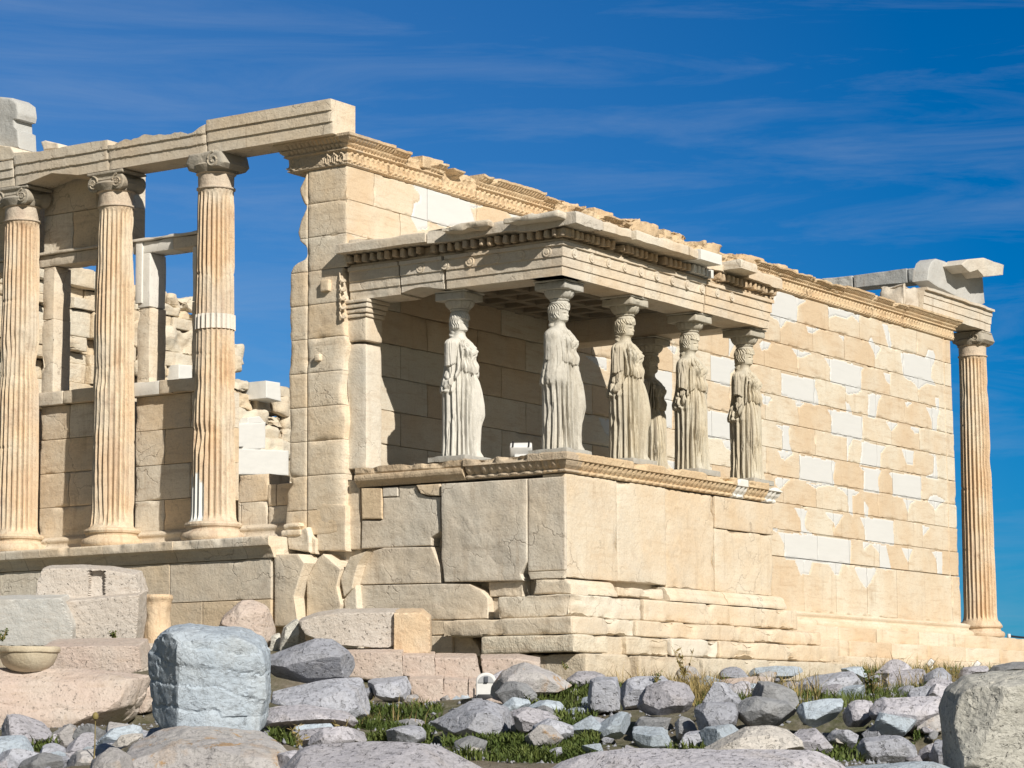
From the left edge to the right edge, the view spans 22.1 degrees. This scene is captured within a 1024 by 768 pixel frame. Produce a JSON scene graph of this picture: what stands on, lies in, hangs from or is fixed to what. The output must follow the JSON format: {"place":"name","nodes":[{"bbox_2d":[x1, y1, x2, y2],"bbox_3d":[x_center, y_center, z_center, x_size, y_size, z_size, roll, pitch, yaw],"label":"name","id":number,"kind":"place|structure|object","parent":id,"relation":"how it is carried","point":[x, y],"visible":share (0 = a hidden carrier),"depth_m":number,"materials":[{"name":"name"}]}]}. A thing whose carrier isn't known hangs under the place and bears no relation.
{"place":"outdoors","nodes":[
{"label":"outdoors","id":0,"kind":"place"},
{"bbox_2d":[143,594,172,642],"bbox_3d":[-4.696,3.122,34.645,0.435,0.665,0.416,-5,-9,33],"label":"column drum","id":1,"kind":"object","parent":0,"point":[158,620],"depth_m":34.49,"materials":[{"name":"stone"}]},
{"bbox_2d":[299,608,399,647],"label":"stone block","id":2,"kind":"structure","parent":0,"point":[368,627],"depth_m":32.98,"materials":[{"name":"stone"}]},
{"bbox_2d":[0,651,960,767],"bbox_3d":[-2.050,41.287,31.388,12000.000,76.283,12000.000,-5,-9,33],"label":"ground","id":3,"kind":"structure","parent":0,"point":[794,725],"depth_m":26.21,"materials":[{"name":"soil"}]},
{"bbox_2d":[0,735,33,753],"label":"boulder","id":4,"kind":"object","parent":3,"relation":"on","point":[7,742],"visible":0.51,"depth_m":24.10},
{"bbox_2d":[0,748,38,767],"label":"rubble stone","id":5,"kind":"object","parent":3,"relation":"on","point":[14,757],"visible":0.58,"depth_m":23.28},
{"bbox_2d":[1,714,53,743],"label":"rubble stone","id":6,"kind":"object","parent":3,"relation":"on","point":[20,724],"visible":0.55,"depth_m":26.01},
{"bbox_2d":[0,594,75,645],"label":"stone block","id":7,"kind":"structure","parent":3,"relation":"on","point":[34,620],"depth_m":33.25,"materials":[{"name":"stone"}]},
{"bbox_2d":[18,752,62,767],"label":"rubble stone","id":8,"kind":"object","parent":3,"relation":"on","point":[43,760],"visible":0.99,"depth_m":22.88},
{"bbox_2d":[40,743,66,752],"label":"boulder","id":9,"kind":"object","parent":3,"relation":"on","point":[50,747],"visible":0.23,"depth_m":24.62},
{"bbox_2d":[52,723,76,747],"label":"rubble stone","id":10,"kind":"object","parent":3,"relation":"on","point":[65,733],"visible":0.44,"depth_m":26.26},
{"bbox_2d":[0,668,150,729],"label":"stone block","id":11,"kind":"structure","parent":3,"relation":"on","point":[51,698],"depth_m":30.21,"materials":[{"name":"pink stone"}]},
{"bbox_2d":[0,646,60,672],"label":"marble basin","id":12,"kind":"object","parent":11,"relation":"on","point":[24,659],"visible":1,"depth_m":30.36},
{"bbox_2d":[66,732,96,752],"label":"boulder","id":13,"kind":"object","parent":3,"relation":"on","point":[82,741],"visible":0.56,"depth_m":24.96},
{"bbox_2d":[67,749,104,766],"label":"boulder","id":14,"kind":"object","parent":3,"relation":"on","point":[81,757],"visible":0.56,"depth_m":23.09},
{"bbox_2d":[72,723,105,740],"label":"rubble stone","id":15,"kind":"object","parent":3,"relation":"on","point":[89,727],"visible":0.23,"depth_m":25.79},
{"bbox_2d":[44,638,149,672],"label":"stone block","id":16,"kind":"structure","parent":3,"relation":"on","point":[127,655],"depth_m":31.70,"materials":[{"name":"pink stone"}]},
{"bbox_2d":[66,590,146,637],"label":"stone block","id":17,"kind":"structure","parent":3,"relation":"on","point":[122,615],"depth_m":33.50,"materials":[{"name":"stone"}]},
{"bbox_2d":[36,564,148,597],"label":"stone block","id":18,"kind":"structure","parent":17,"relation":"on","point":[77,581],"depth_m":33.85,"materials":[{"name":"stone"}]},
{"bbox_2d":[90,747,133,767],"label":"boulder","id":19,"kind":"object","parent":3,"relation":"on","point":[111,757],"visible":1,"depth_m":20.45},
{"bbox_2d":[93,724,143,746],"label":"rubble stone","id":20,"kind":"object","parent":3,"relation":"on","point":[112,735],"visible":0.31,"depth_m":24.15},
{"bbox_2d":[112,733,142,748],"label":"boulder","id":21,"kind":"object","parent":3,"relation":"on","point":[124,741],"visible":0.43,"depth_m":23.92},
{"bbox_2d":[138,685,152,713],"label":"boulder","id":22,"kind":"object","parent":3,"relation":"on","point":[146,706],"visible":0.27,"depth_m":30.97,"materials":[{"name":"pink stone"}]},
{"bbox_2d":[0,268,292,521],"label":"rubble wall","id":23,"kind":"structure","parent":3,"relation":"on","point":[264,441],"depth_m":50.47,"materials":[{"name":"stone"}]},
{"bbox_2d":[126,726,286,767],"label":"boulder","id":24,"kind":"object","parent":3,"relation":"on","point":[197,747],"visible":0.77,"depth_m":20.94,"materials":[{"name":"stone"}]},
{"bbox_2d":[148,623,270,730],"bbox_3d":[-2.564,2.540,22.157,1.032,1.060,1.081,0,-8,1],"label":"boulder","id":25,"kind":"object","parent":3,"relation":"on","point":[206,675],"visible":0.85,"depth_m":21.77,"materials":[{"name":"stone"}]},
{"bbox_2d":[219,600,275,646],"bbox_3d":[-3.456,3.139,34.069,0.746,0.662,0.653,0,-8,-2],"label":"boulder","id":26,"kind":"object","parent":3,"relation":"on","point":[255,616],"visible":0.67,"depth_m":33.85,"materials":[{"name":"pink stone"}]},
{"bbox_2d":[270,633,280,650],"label":"boulder","id":27,"kind":"object","parent":3,"relation":"on","point":[275,642],"visible":0.83,"depth_m":33.80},
{"bbox_2d":[277,750,296,767],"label":"boulder","id":28,"kind":"object","parent":3,"relation":"on","point":[284,757],"visible":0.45,"depth_m":20.82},
{"bbox_2d":[280,619,305,650],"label":"boulder","id":29,"kind":"object","parent":3,"relation":"on","point":[293,634],"visible":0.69,"depth_m":33.49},
{"bbox_2d":[264,704,357,730],"bbox_3d":[-2.066,3.394,26.633,0.985,0.269,0.745,-1,-8,1],"label":"boulder","id":30,"kind":"object","parent":3,"relation":"on","point":[286,716],"visible":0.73,"depth_m":26.45,"materials":[{"name":"stone"}]},
{"bbox_2d":[294,723,332,730],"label":"rubble stone","id":31,"kind":"object","parent":3,"relation":"on","point":[307,726],"visible":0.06,"depth_m":25.51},
{"bbox_2d":[271,677,369,718],"bbox_3d":[-2.038,3.343,27.812,1.054,0.453,0.828,0,-8,-1],"label":"boulder","id":32,"kind":"object","parent":3,"relation":"on","point":[345,694],"visible":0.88,"depth_m":27.58,"materials":[{"name":"stone"}]},
{"bbox_2d":[270,638,354,682],"bbox_3d":[-2.202,2.996,28.254,0.994,0.491,0.727,0,-8,1],"label":"boulder","id":33,"kind":"object","parent":32,"relation":"on","point":[314,660],"visible":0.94,"depth_m":28.01,"materials":[{"name":"stone"}]},
{"bbox_2d":[294,727,366,744],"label":"boulder","id":34,"kind":"object","parent":3,"relation":"on","point":[360,736],"visible":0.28,"depth_m":24.94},
{"bbox_2d":[307,726,355,745],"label":"rubble stone","id":35,"kind":"object","parent":3,"relation":"on","point":[339,734],"visible":0.52,"depth_m":23.25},
{"bbox_2d":[346,647,403,679],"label":"stone block","id":36,"kind":"structure","parent":3,"relation":"on","point":[371,663],"depth_m":32.60,"materials":[{"name":"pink stone"}]},
{"bbox_2d":[282,741,481,767],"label":"boulder","id":37,"kind":"object","parent":3,"relation":"on","point":[377,754],"visible":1,"depth_m":19.27,"materials":[{"name":"stone"}]},
{"bbox_2d":[368,676,411,701],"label":"boulder","id":38,"kind":"object","parent":3,"relation":"on","point":[388,689],"visible":0.98,"depth_m":31.00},
{"bbox_2d":[386,725,425,742],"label":"rubble stone","id":39,"kind":"object","parent":3,"relation":"on","point":[412,733],"visible":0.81,"depth_m":25.32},
{"bbox_2d":[454,735,486,750],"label":"rubble stone","id":40,"kind":"object","parent":3,"relation":"on","point":[474,741],"visible":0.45,"depth_m":23.66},
{"bbox_2d":[430,700,512,736],"bbox_3d":[-0.404,3.397,26.232,0.842,0.456,0.747,0,-8,-1],"label":"boulder","id":41,"kind":"object","parent":3,"relation":"on","point":[477,716],"visible":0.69,"depth_m":26.00,"materials":[{"name":"stone"}]},
{"bbox_2d":[30,679,938,763],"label":"green grass","id":42,"kind":"structure","parent":3,"relation":"on","point":[519,749],"depth_m":24.75,"materials":[{"name":"plant"}]},
{"bbox_2d":[473,673,495,699],"bbox_3d":[-0.317,3.527,30.413,0.270,0.339,0.190,0,-8,0],"label":"floodlight","id":43,"kind":"object","parent":3,"relation":"on","point":[484,682],"visible":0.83,"depth_m":30.35,"materials":[{"name":"white paint"}]},
{"bbox_2d":[481,654,540,674],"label":"stone block","id":44,"kind":"structure","parent":3,"relation":"on","point":[492,664],"depth_m":32.70,"materials":[{"name":"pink stone"}]},
{"bbox_2d":[0,97,1023,672],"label":"temple","id":45,"kind":"structure","parent":3,"relation":"on","point":[850,373],"depth_m":40.03,"materials":[{"name":"stone"}]},
{"bbox_2d":[495,681,538,704],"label":"rubble stone","id":46,"kind":"object","parent":3,"relation":"on","point":[505,692],"visible":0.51,"depth_m":28.80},
{"bbox_2d":[503,697,530,710],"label":"rubble stone","id":47,"kind":"object","parent":3,"relation":"on","point":[512,703],"visible":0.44,"depth_m":28.16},
{"bbox_2d":[513,707,544,732],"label":"boulder","id":48,"kind":"object","parent":3,"relation":"on","point":[526,719],"visible":0.87,"depth_m":25.67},
{"bbox_2d":[490,662,571,696],"bbox_3d":[0.214,3.352,29.613,0.929,0.403,0.708,0,-8,1],"label":"boulder","id":49,"kind":"object","parent":3,"relation":"on","point":[536,679],"visible":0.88,"depth_m":29.39,"materials":[{"name":"stone"}]},
{"bbox_2d":[525,724,563,746],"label":"rubble stone","id":50,"kind":"object","parent":3,"relation":"on","point":[548,734],"visible":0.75,"depth_m":24.17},
{"bbox_2d":[529,700,565,710],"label":"boulder","id":51,"kind":"object","parent":3,"relation":"on","point":[548,703],"visible":0.53,"depth_m":27.93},
{"bbox_2d":[532,718,573,741],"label":"rubble stone","id":52,"kind":"object","parent":3,"relation":"on","point":[563,729],"visible":0.38,"depth_m":24.92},
{"bbox_2d":[566,671,605,684],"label":"boulder","id":53,"kind":"object","parent":3,"relation":"on","point":[580,676],"visible":0.61,"depth_m":30.38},
{"bbox_2d":[572,715,601,733],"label":"rubble stone","id":54,"kind":"object","parent":3,"relation":"on","point":[591,722],"visible":0.46,"depth_m":25.77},
{"bbox_2d":[335,210,850,681],"bbox_3d":[1.269,1.337,38.421,4.332,6.413,7.629,-5,-9,33],"label":"porch","id":55,"kind":"object","parent":3,"relation":"on","point":[574,561],"visible":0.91,"depth_m":36.20,"materials":[{"name":"stone"}]},
{"bbox_2d":[428,289,490,462],"bbox_3d":[-0.732,-0.082,36.411,0.637,2.400,0.696,-5,-9,33],"label":"caryatid statue","id":56,"kind":"object","parent":55,"relation":"on","point":[463,408],"visible":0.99,"depth_m":36.20,"materials":[{"name":"stone"}]},
{"bbox_2d":[510,441,531,456],"bbox_3d":[0.124,0.912,35.534,0.300,0.281,0.202,-1,-8,3],"label":"floodlight","id":57,"kind":"object","parent":55,"relation":"on","point":[518,449],"visible":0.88,"depth_m":35.48,"materials":[{"name":"white paint"}]},
{"bbox_2d":[528,279,591,454],"bbox_3d":[0.651,-0.199,35.606,0.640,2.399,0.680,-5,-9,33],"label":"caryatid statue","id":58,"kind":"object","parent":55,"relation":"on","point":[563,401],"visible":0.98,"depth_m":35.38,"materials":[{"name":"stone"}]},
{"bbox_2d":[600,294,656,464],"bbox_3d":[1.601,-0.026,36.956,0.640,2.400,0.699,-5,-9,33],"label":"caryatid statue","id":59,"kind":"object","parent":55,"relation":"on","point":[629,411],"visible":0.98,"depth_m":36.75,"materials":[{"name":"stone"}]},
{"bbox_2d":[631,336,671,468],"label":"caryatid statue","id":60,"kind":"object","parent":55,"relation":"on","point":[650,348],"visible":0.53,"depth_m":40.62,"materials":[{"name":"stone"}]},
{"bbox_2d":[666,312,720,476],"bbox_3d":[2.618,0.170,38.480,0.638,2.400,0.696,-5,-9,33],"label":"caryatid statue","id":61,"kind":"object","parent":55,"relation":"on","point":[689,406],"visible":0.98,"depth_m":38.25,"materials":[{"name":"stone"}]},
{"bbox_2d":[721,327,773,485],"bbox_3d":[3.557,0.360,39.955,0.641,2.401,0.680,-5,-9,33],"label":"caryatid statue","id":62,"kind":"object","parent":55,"relation":"on","point":[744,419],"visible":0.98,"depth_m":39.73,"materials":[{"name":"stone"}]},
{"bbox_2d":[587,677,619,712],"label":"boulder","id":63,"kind":"object","parent":3,"relation":"on","point":[603,694],"visible":0.99,"depth_m":27.38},
{"bbox_2d":[598,711,629,740],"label":"boulder","id":64,"kind":"object","parent":3,"relation":"on","point":[615,726],"visible":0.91,"depth_m":25.70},
{"bbox_2d":[620,676,667,709],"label":"boulder","id":65,"kind":"object","parent":3,"relation":"on","point":[632,689],"visible":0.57,"depth_m":27.91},
{"bbox_2d":[632,726,672,747],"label":"rubble stone","id":66,"kind":"object","parent":3,"relation":"on","point":[649,737],"visible":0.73,"depth_m":25.05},
{"bbox_2d":[634,716,670,729],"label":"boulder","id":67,"kind":"object","parent":3,"relation":"on","point":[656,721],"visible":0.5,"depth_m":26.10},
{"bbox_2d":[637,680,694,715],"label":"boulder","id":68,"kind":"object","parent":67,"relation":"on","point":[667,697],"visible":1,"depth_m":26.24,"materials":[{"name":"stone"}]},
{"bbox_2d":[357,652,964,726],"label":"dry grass","id":69,"kind":"structure","parent":3,"relation":"on","point":[695,686],"depth_m":30.13,"materials":[{"name":"plant"}]},
{"bbox_2d":[671,644,694,676],"bbox_3d":[2.188,3.555,33.585,0.275,0.443,0.352,-5,-9,33],"label":"weed","id":70,"kind":"object","parent":3,"relation":"on","point":[682,668],"visible":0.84,"depth_m":33.54,"materials":[{"name":"beige plant"}]},
{"bbox_2d":[675,716,696,740],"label":"boulder","id":71,"kind":"object","parent":3,"relation":"on","point":[683,725],"visible":0.67,"depth_m":25.56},
{"bbox_2d":[678,730,701,748],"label":"rubble stone","id":72,"kind":"object","parent":3,"relation":"on","point":[694,737],"visible":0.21,"depth_m":24.60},
{"bbox_2d":[553,748,845,767],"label":"boulder","id":73,"kind":"object","parent":3,"relation":"on","point":[687,758],"visible":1,"depth_m":19.01,"materials":[{"name":"stone"}]},
{"bbox_2d":[694,702,738,729],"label":"boulder","id":74,"kind":"object","parent":3,"relation":"on","point":[707,714],"visible":0.65,"depth_m":25.18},
{"bbox_2d":[699,724,738,746],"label":"rubble stone","id":75,"kind":"object","parent":3,"relation":"on","point":[709,735],"visible":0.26,"depth_m":23.58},
{"bbox_2d":[702,682,737,702],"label":"rubble stone","id":76,"kind":"object","parent":3,"relation":"on","point":[720,692],"visible":0.48,"depth_m":26.05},
{"bbox_2d":[719,667,748,679],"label":"boulder","id":77,"kind":"object","parent":3,"relation":"on","point":[728,671],"visible":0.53,"depth_m":33.41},
{"bbox_2d":[729,681,750,696],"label":"rubble stone","id":78,"kind":"object","parent":3,"relation":"on","point":[740,685],"visible":0.33,"depth_m":29.11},
{"bbox_2d":[720,676,773,683],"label":"boulder","id":79,"kind":"object","parent":3,"relation":"on","point":[749,679],"visible":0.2,"depth_m":30.94,"materials":[{"name":"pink stone"}]},
{"bbox_2d":[704,725,804,749],"bbox_3d":[2.108,3.097,22.609,0.861,0.297,0.654,1,-8,-13],"label":"boulder","id":80,"kind":"object","parent":3,"relation":"on","point":[763,737],"visible":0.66,"depth_m":22.43,"materials":[{"name":"stone"}]},
{"bbox_2d":[736,696,795,726],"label":"boulder","id":81,"kind":"object","parent":3,"relation":"on","point":[756,711],"visible":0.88,"depth_m":25.21,"materials":[{"name":"stone"}]},
{"bbox_2d":[752,681,798,706],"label":"rubble stone","id":82,"kind":"object","parent":3,"relation":"on","point":[767,689],"visible":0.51,"depth_m":26.41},
{"bbox_2d":[748,666,802,679],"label":"boulder","id":83,"kind":"object","parent":3,"relation":"on","point":[780,670],"visible":0.65,"depth_m":34.91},
{"bbox_2d":[794,728,832,753],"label":"rubble stone","id":84,"kind":"object","parent":3,"relation":"on","point":[812,739],"visible":0.58,"depth_m":23.88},
{"bbox_2d":[798,671,861,694],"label":"boulder","id":85,"kind":"object","parent":3,"relation":"on","point":[847,678],"visible":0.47,"depth_m":31.27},
{"bbox_2d":[826,730,858,752],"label":"rubble stone","id":86,"kind":"object","parent":3,"relation":"on","point":[849,738],"visible":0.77,"depth_m":24.20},
{"bbox_2d":[695,661,993,709],"bbox_3d":[5.000,4.164,36.338,3.622,1.106,20.462,-2,-8,14],"label":"grass strip","id":87,"kind":"object","parent":3,"relation":"on","point":[845,698],"depth_m":27.95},
{"bbox_2d":[837,685,864,698],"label":"rubble stone","id":88,"kind":"object","parent":3,"relation":"on","point":[855,688],"visible":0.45,"depth_m":28.15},
{"bbox_2d":[841,666,866,680],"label":"rubble stone","id":89,"kind":"object","parent":3,"relation":"on","point":[857,670],"visible":0.38,"depth_m":34.84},
{"bbox_2d":[842,700,872,726],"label":"boulder","id":90,"kind":"object","parent":3,"relation":"on","point":[855,713],"visible":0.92,"depth_m":24.89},
{"bbox_2d":[861,667,882,693],"bbox_3d":[4.075,3.365,29.596,0.265,0.315,0.306,-5,-9,33],"label":"weed","id":91,"kind":"object","parent":3,"relation":"on","point":[869,682],"visible":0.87,"depth_m":29.58,"materials":[{"name":"green plant"}]},
{"bbox_2d":[856,735,917,762],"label":"boulder","id":92,"kind":"object","parent":3,"relation":"on","point":[891,748],"visible":0.84,"depth_m":23.62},
{"bbox_2d":[875,659,911,680],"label":"rubble stone","id":93,"kind":"object","parent":3,"relation":"on","point":[890,666],"visible":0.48,"depth_m":35.44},
{"bbox_2d":[874,712,916,736],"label":"rubble stone","id":94,"kind":"object","parent":3,"relation":"on","point":[886,724],"visible":0.73,"depth_m":24.27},
{"bbox_2d":[845,761,949,767],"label":"boulder","id":95,"kind":"object","parent":3,"relation":"on","point":[919,764],"visible":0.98,"depth_m":19.57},
{"bbox_2d":[868,696,940,727],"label":"boulder","id":96,"kind":"object","parent":3,"relation":"on","point":[921,709],"visible":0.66,"depth_m":24.44,"materials":[{"name":"stone"}]},
{"bbox_2d":[884,669,925,687],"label":"boulder","id":97,"kind":"object","parent":3,"relation":"on","point":[909,675],"visible":0.47,"depth_m":33.54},
{"bbox_2d":[907,686,930,696],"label":"rubble stone","id":98,"kind":"object","parent":3,"relation":"on","point":[919,691],"visible":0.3,"depth_m":26.45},
{"bbox_2d":[909,715,940,734],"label":"rubble stone","id":99,"kind":"object","parent":3,"relation":"on","point":[933,723],"visible":0.41,"depth_m":24.42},
{"bbox_2d":[918,743,932,761],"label":"rubble stone","id":100,"kind":"object","parent":3,"relation":"on","point":[923,753],"visible":0.45,"depth_m":23.96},
{"bbox_2d":[920,667,951,685],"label":"boulder","id":101,"kind":"object","parent":3,"relation":"on","point":[941,672],"visible":0.43,"depth_m":31.40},
{"bbox_2d":[926,683,945,697],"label":"rubble stone","id":102,"kind":"object","parent":3,"relation":"on","point":[935,689],"visible":0.29,"depth_m":25.89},
{"bbox_2d":[929,739,943,763],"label":"boulder","id":103,"kind":"object","parent":3,"relation":"on","point":[935,755],"visible":0.51,"depth_m":23.56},
{"bbox_2d":[924,678,952,686],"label":"rubble stone","id":104,"kind":"object","parent":3,"relation":"on","point":[940,681],"visible":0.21,"depth_m":28.74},
{"bbox_2d":[958,666,988,676],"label":"boulder","id":105,"kind":"object","parent":3,"relation":"on","point":[973,670],"visible":0.52,"depth_m":35.87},
{"bbox_2d":[988,662,1023,671],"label":"boulder","id":106,"kind":"object","parent":3,"relation":"on","point":[1013,666],"visible":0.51,"depth_m":33.82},
{"bbox_3d":[-0.731,3.963,32.207,0.866,0.212,0.852,-5,-9,33],"label":"stone block","id":107,"kind":"object","parent":3,"relation":"on","visible":0},
{"bbox_2d":[409,675,443,701],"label":"stone block","id":108,"kind":"structure","parent":107,"relation":"on","point":[423,686],"depth_m":32.20,"materials":[{"name":"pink stone"}]},
{"bbox_2d":[402,651,434,676],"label":"stone block","id":109,"kind":"structure","parent":108,"relation":"on","point":[413,664],"depth_m":32.60,"materials":[{"name":"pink stone"}]},
{"bbox_2d":[393,608,431,652],"bbox_3d":[-1.262,3.141,33.252,0.476,0.618,0.745,0,-8,0],"label":"stone block","id":110,"kind":"object","parent":109,"relation":"on","point":[412,630],"depth_m":32.91,"materials":[{"name":"stone"}]},
{"bbox_2d":[443,676,467,699],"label":"stone block","id":111,"kind":"structure","parent":107,"relation":"on","point":[453,687],"depth_m":32.20,"materials":[{"name":"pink stone"}]},
{"bbox_2d":[434,653,480,679],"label":"stone block","id":112,"kind":"structure","parent":111,"relation":"on","point":[467,665],"depth_m":32.60,"materials":[{"name":"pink stone"}]},
{"bbox_2d":[0,0,1023,638],"label":"sky","id":113,"kind":"structure","parent":0,"point":[820,139],"materials":[{"name":"blue"}]},
{"bbox_2d":[796,698,843,727],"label":"boulder","id":114,"kind":"object","parent":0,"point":[816,713],"visible":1,"depth_m":25.11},
{"bbox_2d":[938,670,1023,767],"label":"stone block","id":115,"kind":"object","parent":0,"point":[981,715],"depth_m":19.81,"materials":[{"name":"stone"}]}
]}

